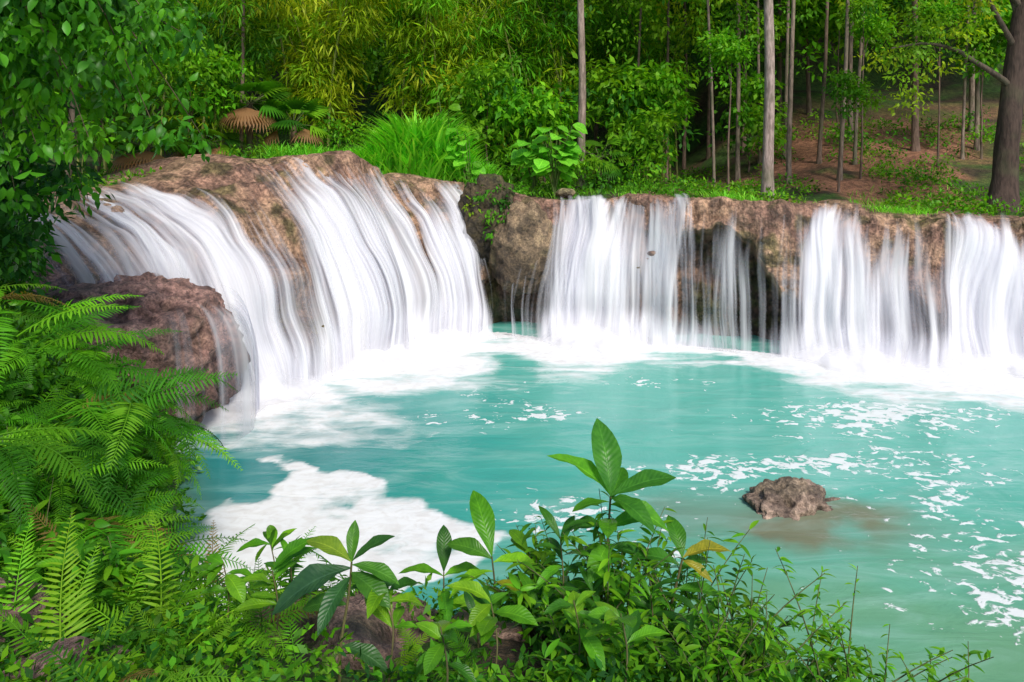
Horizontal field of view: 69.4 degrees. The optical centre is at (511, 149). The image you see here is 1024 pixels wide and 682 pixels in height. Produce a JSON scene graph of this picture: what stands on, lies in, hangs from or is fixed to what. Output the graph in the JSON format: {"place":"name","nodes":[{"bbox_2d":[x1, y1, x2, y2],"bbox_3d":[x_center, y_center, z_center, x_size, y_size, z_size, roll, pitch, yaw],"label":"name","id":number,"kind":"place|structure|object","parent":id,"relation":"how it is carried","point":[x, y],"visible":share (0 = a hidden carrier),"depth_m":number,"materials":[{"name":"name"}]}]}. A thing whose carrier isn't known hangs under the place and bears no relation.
{"place":"outdoors","nodes":[
{"label":"outdoors","id":0,"kind":"place"},
{"bbox_2d":[0,0,1023,681],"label":"ground","id":1,"kind":"structure","parent":0,"point":[972,168],"depth_m":29.11,"materials":[{"name":"soil"}]},
{"bbox_2d":[0,574,75,668],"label":"fern","id":2,"kind":"object","parent":1,"relation":"on","point":[38,595],"visible":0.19,"depth_m":3.96,"materials":[{"name":"plant"}]},
{"bbox_2d":[0,477,90,587],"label":"leafy shrub","id":3,"kind":"object","parent":1,"relation":"on","point":[40,505],"visible":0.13,"depth_m":4.84,"materials":[{"name":"green plant"}]},
{"bbox_2d":[0,282,94,385],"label":"fern","id":4,"kind":"object","parent":1,"relation":"on","point":[16,296],"visible":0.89,"depth_m":6.30,"materials":[{"name":"green plant"}]},
{"bbox_2d":[0,426,107,545],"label":"fern","id":5,"kind":"object","parent":1,"relation":"on","point":[44,471],"visible":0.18,"depth_m":5.41,"materials":[{"name":"green plant"}]},
{"bbox_2d":[0,421,135,531],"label":"fern","id":6,"kind":"object","parent":1,"relation":"on","point":[20,448],"visible":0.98,"depth_m":4.82,"materials":[{"name":"green plant"}]},
{"bbox_2d":[2,636,141,681],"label":"bank rock","id":7,"kind":"object","parent":1,"relation":"on","point":[68,643],"visible":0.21,"depth_m":3.45,"materials":[{"name":"stone"}]},
{"bbox_2d":[0,517,152,632],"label":"fern","id":8,"kind":"object","parent":1,"relation":"on","point":[22,592],"visible":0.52,"depth_m":4.00,"materials":[{"name":"green plant"}]},
{"bbox_2d":[0,303,163,404],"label":"fern","id":9,"kind":"object","parent":1,"relation":"on","point":[52,350],"visible":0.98,"depth_m":5.97,"materials":[{"name":"green plant"}]},
{"bbox_2d":[0,512,166,681],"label":"fern","id":10,"kind":"object","parent":1,"relation":"on","point":[79,623],"visible":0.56,"depth_m":3.65,"materials":[{"name":"green plant"}]},
{"bbox_2d":[23,294,143,349],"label":"fern","id":11,"kind":"object","parent":1,"relation":"on","point":[74,304],"visible":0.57,"depth_m":6.50,"materials":[{"name":"green plant"}]},
{"bbox_2d":[2,443,167,535],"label":"fern","id":12,"kind":"object","parent":1,"relation":"on","point":[57,495],"visible":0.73,"depth_m":5.30,"materials":[{"name":"green plant"}]},
{"bbox_2d":[0,463,187,575],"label":"fern","id":13,"kind":"object","parent":1,"relation":"on","point":[118,507],"visible":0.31,"depth_m":5.55,"materials":[{"name":"green plant"}]},
{"bbox_2d":[31,19,165,173],"bbox_3d":[-12.803,-3.039,24.119,6.317,8.087,6.258,0,0,24],"label":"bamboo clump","id":14,"kind":"object","parent":1,"relation":"on","point":[113,110],"visible":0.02,"depth_m":23.82,"materials":[{"name":"green plant"}]},
{"bbox_2d":[0,260,206,674],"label":"fern","id":15,"kind":"object","parent":1,"relation":"on","point":[29,392],"visible":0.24,"depth_m":6.56,"materials":[{"name":"green plant"}]},
{"bbox_2d":[19,511,202,593],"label":"fern","id":16,"kind":"object","parent":1,"relation":"on","point":[124,536],"visible":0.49,"depth_m":5.03,"materials":[{"name":"green plant"}]},
{"bbox_2d":[0,0,223,306],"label":"overhanging tree","id":17,"kind":"object","parent":1,"relation":"on","point":[30,30],"visible":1,"depth_m":7.23,"materials":[{"name":"green plant"}]},
{"bbox_2d":[0,532,227,625],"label":"fern","id":18,"kind":"object","parent":1,"relation":"on","point":[116,597],"visible":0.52,"depth_m":4.28,"materials":[{"name":"green plant"}]},
{"bbox_2d":[30,366,208,506],"bbox_3d":[-3.124,2.155,5.784,0.978,0.743,1.172,0,0,23],"label":"fern","id":19,"kind":"object","parent":1,"relation":"on","point":[93,416],"visible":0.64,"depth_m":5.66,"materials":[{"name":"green plant"}]},
{"bbox_2d":[57,328,188,425],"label":"fern","id":20,"kind":"object","parent":1,"relation":"on","point":[96,380],"visible":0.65,"depth_m":6.26,"materials":[{"name":"green plant"}]},
{"bbox_2d":[16,630,246,681],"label":"fern","id":21,"kind":"object","parent":1,"relation":"on","point":[181,675],"visible":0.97,"depth_m":2.92,"materials":[{"name":"green plant"}]},
{"bbox_2d":[61,534,211,631],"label":"fern","id":22,"kind":"object","parent":1,"relation":"on","point":[112,553],"visible":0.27,"depth_m":4.47,"materials":[{"name":"green plant"}]},
{"bbox_2d":[60,0,220,186],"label":"riverside tree","id":23,"kind":"object","parent":1,"relation":"on","point":[178,47],"visible":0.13,"depth_m":16.08,"materials":[{"name":"green plant"}]},
{"bbox_2d":[80,442,204,538],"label":"fern","id":24,"kind":"object","parent":1,"relation":"on","point":[145,476],"visible":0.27,"depth_m":6.29,"materials":[{"name":"green plant"}]},
{"bbox_2d":[95,119,191,172],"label":"fan palm","id":25,"kind":"object","parent":1,"relation":"on","point":[147,153],"visible":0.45,"depth_m":18.12,"materials":[{"name":"green plant"}]},
{"bbox_2d":[39,509,253,665],"bbox_3d":[-2.017,2.488,3.924,0.874,0.574,1.342,0,0,0],"label":"fern","id":26,"kind":"object","parent":1,"relation":"on","point":[172,602],"visible":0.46,"depth_m":4.11,"materials":[{"name":"green plant"}]},
{"bbox_2d":[43,269,250,436],"bbox_3d":[-6.032,3.284,11.316,3.666,2.719,3.328,0,0,0],"label":"ledge rock","id":27,"kind":"object","parent":1,"relation":"on","point":[208,336],"visible":0.38,"depth_m":10.80,"materials":[{"name":"stone"}]},
{"bbox_2d":[80,521,253,627],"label":"fern","id":28,"kind":"object","parent":1,"relation":"on","point":[180,562],"visible":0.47,"depth_m":5.01,"materials":[{"name":"green plant"}]},
{"bbox_2d":[100,367,237,492],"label":"fern","id":29,"kind":"object","parent":1,"relation":"on","point":[150,401],"visible":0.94,"depth_m":5.82,"materials":[{"name":"green plant"}]},
{"bbox_2d":[115,418,236,488],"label":"fern","id":30,"kind":"object","parent":1,"relation":"on","point":[148,440],"visible":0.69,"depth_m":6.11,"materials":[{"name":"green plant"}]},
{"bbox_2d":[126,416,242,499],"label":"fern","id":31,"kind":"object","parent":1,"relation":"on","point":[193,432],"visible":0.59,"depth_m":6.43,"materials":[{"name":"green plant"}]},
{"bbox_2d":[132,41,254,155],"bbox_3d":[-8.465,-0.906,19.587,2.870,4.034,3.085,0,0,-41],"label":"sapling tree","id":32,"kind":"object","parent":1,"relation":"on","point":[215,71],"visible":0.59,"depth_m":19.32,"materials":[{"name":"green plant"}]},
{"bbox_2d":[72,587,324,680],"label":"fern","id":33,"kind":"object","parent":1,"relation":"on","point":[162,633],"visible":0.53,"depth_m":3.61,"materials":[{"name":"green plant"}]},
{"bbox_2d":[167,120,246,156],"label":"fan palm","id":34,"kind":"object","parent":1,"relation":"on","point":[231,136],"visible":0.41,"depth_m":20.03,"materials":[{"name":"green plant"}]},
{"bbox_2d":[116,0,301,155],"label":"bamboo clump","id":35,"kind":"object","parent":1,"relation":"on","point":[230,28],"visible":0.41,"depth_m":22.23,"materials":[{"name":"green plant"}]},
{"bbox_2d":[190,554,252,628],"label":"broadleaf sapling","id":36,"kind":"object","parent":1,"relation":"on","point":[236,587],"visible":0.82,"depth_m":4.05,"materials":[{"name":"green plant"}]},
{"bbox_2d":[135,526,318,644],"bbox_3d":[-1.737,2.721,4.415,1.244,0.677,0.942,0,0,-23],"label":"fern","id":37,"kind":"object","parent":1,"relation":"on","point":[282,584],"visible":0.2,"depth_m":4.44,"materials":[{"name":"green plant"}]},
{"bbox_2d":[149,552,346,663],"bbox_3d":[-1.396,2.565,4.092,0.960,0.510,0.694,0,0,27],"label":"fern","id":38,"kind":"object","parent":1,"relation":"on","point":[262,628],"visible":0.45,"depth_m":4.05,"materials":[{"name":"green plant"}]},
{"bbox_2d":[208,79,294,156],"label":"fan palm","id":39,"kind":"object","parent":1,"relation":"on","point":[248,116],"visible":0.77,"depth_m":20.21,"materials":[{"name":"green plant"}]},
{"bbox_2d":[237,525,303,590],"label":"broadleaf sapling","id":40,"kind":"object","parent":1,"relation":"on","point":[270,533],"visible":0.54,"depth_m":4.61,"materials":[{"name":"green plant"}]},
{"bbox_2d":[234,538,314,670],"bbox_3d":[-1.179,2.299,3.726,0.415,0.619,0.162,0,0,-25],"label":"broadleaf sapling","id":41,"kind":"object","parent":1,"relation":"on","point":[284,562],"visible":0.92,"depth_m":3.70,"materials":[{"name":"green plant"}]},
{"bbox_2d":[218,606,338,681],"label":"fern","id":42,"kind":"object","parent":1,"relation":"on","point":[276,638],"visible":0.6,"depth_m":3.68,"materials":[{"name":"green plant"}]},
{"bbox_2d":[260,96,330,149],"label":"fan palm","id":43,"kind":"object","parent":1,"relation":"on","point":[298,106],"visible":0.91,"depth_m":20.67,"materials":[{"name":"green plant"}]},
{"bbox_2d":[224,0,394,147],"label":"bamboo clump","id":44,"kind":"object","parent":1,"relation":"on","point":[322,76],"visible":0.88,"depth_m":23.28,"materials":[{"name":"green plant"}]},
{"bbox_2d":[272,520,398,681],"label":"broadleaf sapling","id":45,"kind":"object","parent":1,"relation":"on","point":[379,579],"visible":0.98,"depth_m":3.53,"materials":[{"name":"green plant"}]},
{"bbox_2d":[247,105,507,182],"bbox_3d":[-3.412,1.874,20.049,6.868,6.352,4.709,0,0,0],"label":"tall grass","id":46,"kind":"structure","parent":1,"relation":"on","point":[413,146],"depth_m":19.64,"materials":[{"name":"green plant"}]},
{"bbox_2d":[248,590,532,669],"bbox_3d":[-0.713,3.368,4.180,2.375,1.524,1.687,0,0,0],"label":"bank rock","id":47,"kind":"object","parent":1,"relation":"on","point":[372,629],"visible":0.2,"depth_m":4.25,"materials":[{"name":"stone"}]},
{"bbox_2d":[365,577,423,681],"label":"broadleaf sapling","id":48,"kind":"object","parent":1,"relation":"on","point":[374,607],"visible":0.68,"depth_m":3.57,"materials":[{"name":"green plant"}]},
{"bbox_2d":[0,573,852,681],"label":"ground cover","id":49,"kind":"object","parent":1,"relation":"on","point":[201,655],"visible":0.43,"depth_m":3.45,"materials":[{"name":"green plant"}]},
{"bbox_2d":[393,618,462,681],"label":"fern","id":50,"kind":"object","parent":1,"relation":"on","point":[412,652],"visible":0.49,"depth_m":3.69,"materials":[{"name":"green plant"}]},
{"bbox_2d":[398,525,486,620],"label":"broadleaf sapling","id":51,"kind":"object","parent":1,"relation":"on","point":[444,538],"visible":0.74,"depth_m":4.59,"materials":[{"name":"green plant"}]},
{"bbox_2d":[416,620,475,681],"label":"broadleaf sapling","id":52,"kind":"object","parent":1,"relation":"on","point":[430,658],"visible":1,"depth_m":3.07,"materials":[{"name":"green plant"}]},
{"bbox_2d":[360,0,533,133],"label":"bamboo clump","id":53,"kind":"object","parent":1,"relation":"on","point":[458,40],"visible":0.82,"depth_m":24.26,"materials":[{"name":"green plant"}]},
{"bbox_2d":[442,128,485,181],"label":"elephant ear plant","id":54,"kind":"object","parent":1,"relation":"on","point":[460,163],"visible":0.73,"depth_m":19.65,"materials":[{"name":"green plant"}]},
{"bbox_2d":[427,617,543,681],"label":"fern","id":55,"kind":"object","parent":1,"relation":"on","point":[457,645],"visible":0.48,"depth_m":3.81,"materials":[{"name":"green plant"}]},
{"bbox_2d":[432,50,538,166],"bbox_3d":[-0.783,-0.861,22.876,3.275,4.184,3.500,0,0,20],"label":"sapling tree","id":56,"kind":"object","parent":1,"relation":"on","point":[483,74],"visible":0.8,"depth_m":22.25,"materials":[{"name":"green plant"}]},
{"bbox_2d":[458,173,515,262],"bbox_3d":[-0.556,1.709,17.620,1.455,2.298,1.449,0,0,0],"label":"mossy rock","id":57,"kind":"object","parent":1,"relation":"on","point":[474,225],"visible":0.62,"depth_m":17.12,"materials":[{"name":"stone"}]},
{"bbox_2d":[460,168,529,243],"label":"hanging creeper","id":58,"kind":"object","parent":57,"relation":"attached to","point":[478,197],"visible":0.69,"depth_m":17.00,"materials":[{"name":"green plant"}]},
{"bbox_2d":[447,581,537,663],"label":"broadleaf sapling","id":59,"kind":"object","parent":1,"relation":"on","point":[482,622],"visible":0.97,"depth_m":3.45,"materials":[{"name":"green plant"}]},
{"bbox_2d":[447,490,541,615],"bbox_3d":[-0.138,2.585,4.416,0.573,0.833,0.415,0,0,28],"label":"broadleaf sapling","id":60,"kind":"object","parent":1,"relation":"on","point":[482,515],"visible":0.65,"depth_m":4.46,"materials":[{"name":"green plant"}]},
{"bbox_2d":[395,0,621,182],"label":"bamboo clump","id":61,"kind":"object","parent":1,"relation":"on","point":[542,66],"visible":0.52,"depth_m":25.63,"materials":[{"name":"green plant"}]},
{"bbox_2d":[9,106,1023,216],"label":"streamside grass","id":62,"kind":"structure","parent":1,"relation":"on","point":[742,193],"depth_m":20.47,"materials":[{"name":"green plant"}]},
{"bbox_2d":[454,525,586,640],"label":"leafy shrub","id":63,"kind":"object","parent":1,"relation":"on","point":[518,596],"visible":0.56,"depth_m":4.30,"materials":[{"name":"green plant"}]},
{"bbox_2d":[489,200,555,295],"bbox_3d":[0.258,2.274,17.219,1.609,2.236,1.437,0,0,0],"label":"travertine outcrop","id":64,"kind":"object","parent":1,"relation":"on","point":[522,253],"visible":0.94,"depth_m":16.71,"materials":[{"name":"stone"}]},
{"bbox_2d":[506,140,554,193],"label":"elephant ear plant","id":65,"kind":"object","parent":1,"relation":"on","point":[518,156],"visible":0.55,"depth_m":19.66,"materials":[{"name":"green plant"}]},
{"bbox_2d":[471,70,595,182],"bbox_3d":[0.426,-0.448,22.897,3.852,3.933,3.491,0,0,-39],"label":"sapling tree","id":66,"kind":"object","parent":1,"relation":"on","point":[543,111],"visible":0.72,"depth_m":22.32,"materials":[{"name":"green plant"}]},
{"bbox_2d":[527,122,587,198],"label":"elephant ear plant","id":67,"kind":"object","parent":1,"relation":"on","point":[567,155],"visible":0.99,"depth_m":19.07,"materials":[{"name":"green plant"}]},
{"bbox_2d":[527,506,592,634],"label":"strap leaf shoot","id":68,"kind":"object","parent":1,"relation":"on","point":[556,546],"visible":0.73,"depth_m":4.31,"materials":[{"name":"green plant"}]},
{"bbox_2d":[543,590,604,673],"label":"broadleaf sapling","id":69,"kind":"object","parent":1,"relation":"on","point":[575,614],"visible":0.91,"depth_m":3.58,"materials":[{"name":"green plant"}]},
{"bbox_2d":[131,0,1023,172],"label":"distant forest","id":70,"kind":"object","parent":1,"relation":"on","point":[892,6],"visible":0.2,"depth_m":27.38,"materials":[{"name":"green plant"}]},
{"bbox_2d":[501,598,655,681],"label":"leafy shrub","id":71,"kind":"object","parent":1,"relation":"on","point":[574,658],"visible":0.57,"depth_m":3.60,"materials":[{"name":"green plant"}]},
{"bbox_2d":[576,0,587,189],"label":"forest tree","id":72,"kind":"object","parent":1,"relation":"on","point":[582,76],"visible":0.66,"depth_m":21.91,"materials":[{"name":"brown plant"}]},
{"bbox_2d":[506,490,685,664],"bbox_3d":[0.495,2.515,4.179,0.951,0.782,0.947,0,0,13],"label":"leafy shrub","id":73,"kind":"object","parent":1,"relation":"on","point":[611,594],"visible":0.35,"depth_m":4.07,"materials":[{"name":"green plant"}]},
{"bbox_2d":[574,134,631,188],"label":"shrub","id":74,"kind":"object","parent":1,"relation":"on","point":[606,166],"visible":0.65,"depth_m":21.50,"materials":[{"name":"green plant"}]},
{"bbox_2d":[547,418,675,635],"bbox_3d":[0.592,2.498,4.358,0.775,1.606,0.612,0,0,0],"label":"broadleaf plant","id":75,"kind":"object","parent":1,"relation":"on","point":[608,473],"visible":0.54,"depth_m":4.38,"materials":[{"name":"green plant"}]},
{"bbox_2d":[515,0,717,180],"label":"bamboo clump","id":76,"kind":"object","parent":1,"relation":"on","point":[630,20],"visible":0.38,"depth_m":27.20,"materials":[{"name":"green plant"}]},
{"bbox_2d":[558,48,684,182],"bbox_3d":[3.476,-0.914,24.143,4.408,4.752,3.821,0,0,39],"label":"sapling tree","id":77,"kind":"object","parent":1,"relation":"on","point":[612,102],"visible":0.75,"depth_m":23.89,"materials":[{"name":"green plant"}]},
{"bbox_2d":[584,601,668,681],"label":"broadleaf sapling","id":78,"kind":"object","parent":1,"relation":"on","point":[630,632],"visible":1,"depth_m":3.41,"materials":[{"name":"green plant"}]},
{"bbox_2d":[572,528,686,664],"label":"leafy shrub","id":79,"kind":"object","parent":1,"relation":"on","point":[664,544],"visible":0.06,"depth_m":4.56,"materials":[{"name":"green plant"}]},
{"bbox_2d":[592,101,702,185],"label":"sapling tree","id":80,"kind":"object","parent":1,"relation":"on","point":[640,144],"visible":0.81,"depth_m":21.95,"materials":[{"name":"green plant"}]},
{"bbox_2d":[622,565,688,667],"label":"leafy plant","id":81,"kind":"object","parent":1,"relation":"on","point":[647,605],"visible":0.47,"depth_m":4.15,"materials":[{"name":"green plant"}]},
{"bbox_2d":[614,59,701,181],"bbox_3d":[4.658,-0.808,23.560,2.607,4.274,2.802,0,0,23],"label":"sapling tree","id":82,"kind":"object","parent":1,"relation":"on","point":[664,83],"visible":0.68,"depth_m":23.26,"materials":[{"name":"green plant"}]},
{"bbox_2d":[631,515,731,642],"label":"broadleaf plant","id":83,"kind":"object","parent":1,"relation":"on","point":[677,535],"visible":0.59,"depth_m":4.29,"materials":[{"name":"green plant"}]},
{"bbox_2d":[624,517,761,677],"bbox_3d":[1.068,2.723,4.359,0.890,0.960,0.883,0,0,0],"label":"leafy shrub","id":84,"kind":"object","parent":1,"relation":"on","point":[653,577],"visible":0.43,"depth_m":4.33,"materials":[{"name":"green plant"}]},
{"bbox_2d":[613,596,787,681],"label":"leafy shrub","id":85,"kind":"object","parent":1,"relation":"on","point":[705,670],"visible":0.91,"depth_m":3.59,"materials":[{"name":"green plant"}]},
{"bbox_2d":[692,26,761,193],"bbox_3d":[5.993,-0.975,20.702,1.809,5.030,1.973,0,0,0],"label":"sapling tree","id":86,"kind":"object","parent":1,"relation":"on","point":[723,48],"visible":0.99,"depth_m":20.49,"materials":[{"name":"green plant"}]},
{"bbox_2d":[675,564,811,681],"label":"leafy shrub","id":87,"kind":"object","parent":1,"relation":"on","point":[750,658],"visible":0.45,"depth_m":3.82,"materials":[{"name":"green plant"}]},
{"bbox_2d":[707,69,793,171],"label":"sapling tree","id":88,"kind":"object","parent":1,"relation":"on","point":[754,91],"visible":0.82,"depth_m":25.31,"materials":[{"name":"green plant"}]},
{"bbox_2d":[760,0,774,200],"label":"forest tree","id":89,"kind":"object","parent":1,"relation":"on","point":[767,178],"visible":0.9,"depth_m":19.89,"materials":[{"name":"brown plant"}]},
{"bbox_2d":[697,564,849,681],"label":"wispy plant","id":90,"kind":"object","parent":1,"relation":"on","point":[786,605],"visible":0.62,"depth_m":3.73,"materials":[{"name":"green plant"}]},
{"bbox_2d":[785,0,795,183],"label":"slender tree","id":91,"kind":"object","parent":1,"relation":"on","point":[789,119],"visible":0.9,"depth_m":22.94,"materials":[{"name":"brown plant"}]},
{"bbox_2d":[745,624,877,681],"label":"leafy shrub","id":92,"kind":"object","parent":1,"relation":"on","point":[828,658],"visible":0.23,"depth_m":4.09,"materials":[{"name":"green plant"}]},
{"bbox_2d":[816,1,828,163],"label":"slender tree","id":93,"kind":"object","parent":1,"relation":"on","point":[819,147],"visible":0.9,"depth_m":24.45,"materials":[{"name":"brown plant"}]},
{"bbox_2d":[773,0,896,127],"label":"sapling tree","id":94,"kind":"object","parent":1,"relation":"on","point":[816,28],"visible":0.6,"depth_m":28.37,"materials":[{"name":"green plant"}]},
{"bbox_2d":[819,66,890,192],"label":"sapling tree","id":95,"kind":"object","parent":1,"relation":"on","point":[841,79],"visible":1,"depth_m":21.07,"materials":[{"name":"green plant"}]},
{"bbox_2d":[771,546,952,681],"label":"wispy plant","id":96,"kind":"object","parent":1,"relation":"on","point":[847,664],"visible":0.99,"depth_m":3.68,"materials":[{"name":"green plant"}]},
{"bbox_2d":[831,0,904,178],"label":"sapling tree","id":97,"kind":"object","parent":1,"relation":"on","point":[872,29],"visible":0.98,"depth_m":22.48,"materials":[{"name":"green plant"}]},
{"bbox_2d":[822,624,993,681],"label":"wispy plant","id":98,"kind":"object","parent":1,"relation":"on","point":[955,672],"visible":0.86,"depth_m":3.92,"materials":[{"name":"green plant"}]},
{"bbox_2d":[910,0,920,151],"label":"slender tree","id":99,"kind":"object","parent":1,"relation":"on","point":[915,144],"visible":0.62,"depth_m":24.91,"materials":[{"name":"brown plant"}]},
{"bbox_2d":[897,0,968,166],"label":"sapling tree","id":100,"kind":"object","parent":1,"relation":"on","point":[940,8],"visible":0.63,"depth_m":22.89,"materials":[{"name":"green plant"}]},
{"bbox_2d":[854,0,1023,212],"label":"shade tree","id":101,"kind":"object","parent":1,"relation":"on","point":[1004,183],"visible":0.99,"depth_m":17.39,"materials":[{"name":"green plant"}]},
{"bbox_2d":[928,0,1012,158],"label":"sapling tree","id":102,"kind":"object","parent":1,"relation":"on","point":[995,44],"visible":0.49,"depth_m":23.66,"materials":[{"name":"green plant"}]},
{"bbox_2d":[29,150,1023,421],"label":"waterfall","id":103,"kind":"structure","parent":0,"point":[313,266],"depth_m":15.22,"materials":[{"name":"liquid"}]},
{"bbox_2d":[173,321,1023,681],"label":"pool water","id":104,"kind":"structure","parent":0,"point":[917,471],"depth_m":9.72,"materials":[{"name":"teal liquid"}]},
{"bbox_2d":[742,476,839,520],"bbox_3d":[3.382,4.395,8.774,1.334,0.928,1.019,0,0,0],"label":"pool rock","id":105,"kind":"object","parent":104,"relation":"in","point":[794,498],"visible":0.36,"depth_m":8.63,"materials":[{"name":"stone"}]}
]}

